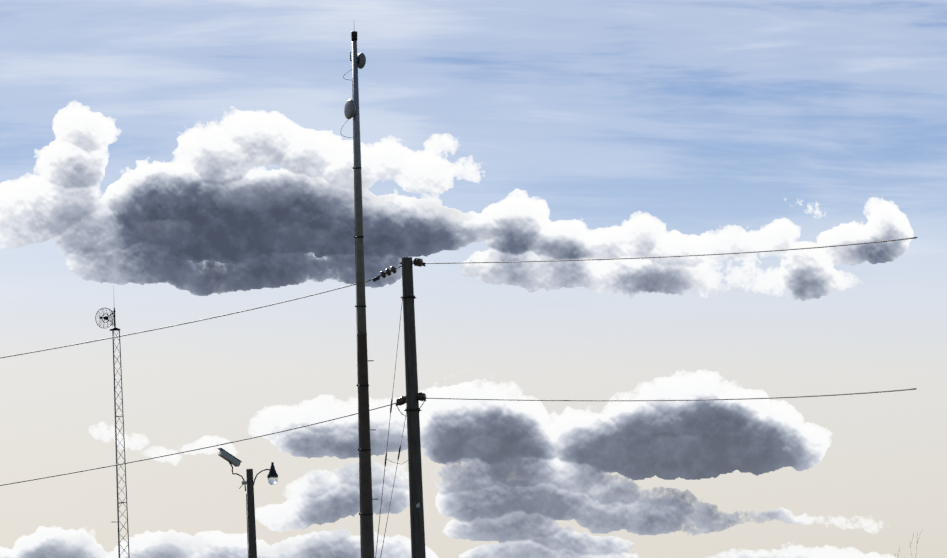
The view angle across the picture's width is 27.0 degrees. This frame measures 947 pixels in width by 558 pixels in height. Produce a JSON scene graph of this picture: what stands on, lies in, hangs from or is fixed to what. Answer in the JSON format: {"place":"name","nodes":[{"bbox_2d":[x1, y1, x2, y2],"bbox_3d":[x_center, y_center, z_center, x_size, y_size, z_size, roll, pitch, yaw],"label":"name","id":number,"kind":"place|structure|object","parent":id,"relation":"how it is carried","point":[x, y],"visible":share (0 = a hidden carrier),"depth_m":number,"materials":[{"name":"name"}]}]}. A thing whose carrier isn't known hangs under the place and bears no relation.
{"place":"outdoors","nodes":[
{"label":"outdoors","id":0,"kind":"place"},
{"bbox_2d":[0,0,946,557],"label":"sky","id":1,"kind":"structure","parent":0,"point":[698,117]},
{"label":"ground","id":2,"kind":"structure","parent":0,"visible":0},
{"bbox_2d":[95,286,129,557],"bbox_3d":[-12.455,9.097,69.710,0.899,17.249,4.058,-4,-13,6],"label":"lattice tower","id":3,"kind":"structure","parent":2,"relation":"on","point":[102,317],"depth_m":69.65,"materials":[{"name":"grey metal"}]},
{"bbox_2d":[217,448,277,557],"bbox_3d":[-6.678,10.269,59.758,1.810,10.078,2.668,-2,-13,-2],"label":"security camera pole","id":4,"kind":"object","parent":2,"relation":"on","point":[272,475],"visible":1,"depth_m":59.71,"materials":[{"name":"black metal"}]},
{"bbox_2d":[341,31,377,557],"bbox_3d":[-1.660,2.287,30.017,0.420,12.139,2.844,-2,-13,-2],"label":"antenna mast","id":5,"kind":"object","parent":2,"relation":"on","point":[351,108],"visible":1,"depth_m":29.91,"materials":[{"name":"metal"}]},
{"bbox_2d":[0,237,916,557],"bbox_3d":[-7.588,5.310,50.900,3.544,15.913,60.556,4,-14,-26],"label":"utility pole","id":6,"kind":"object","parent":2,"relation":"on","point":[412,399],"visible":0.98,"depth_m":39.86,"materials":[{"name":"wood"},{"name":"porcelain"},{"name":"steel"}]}
]}

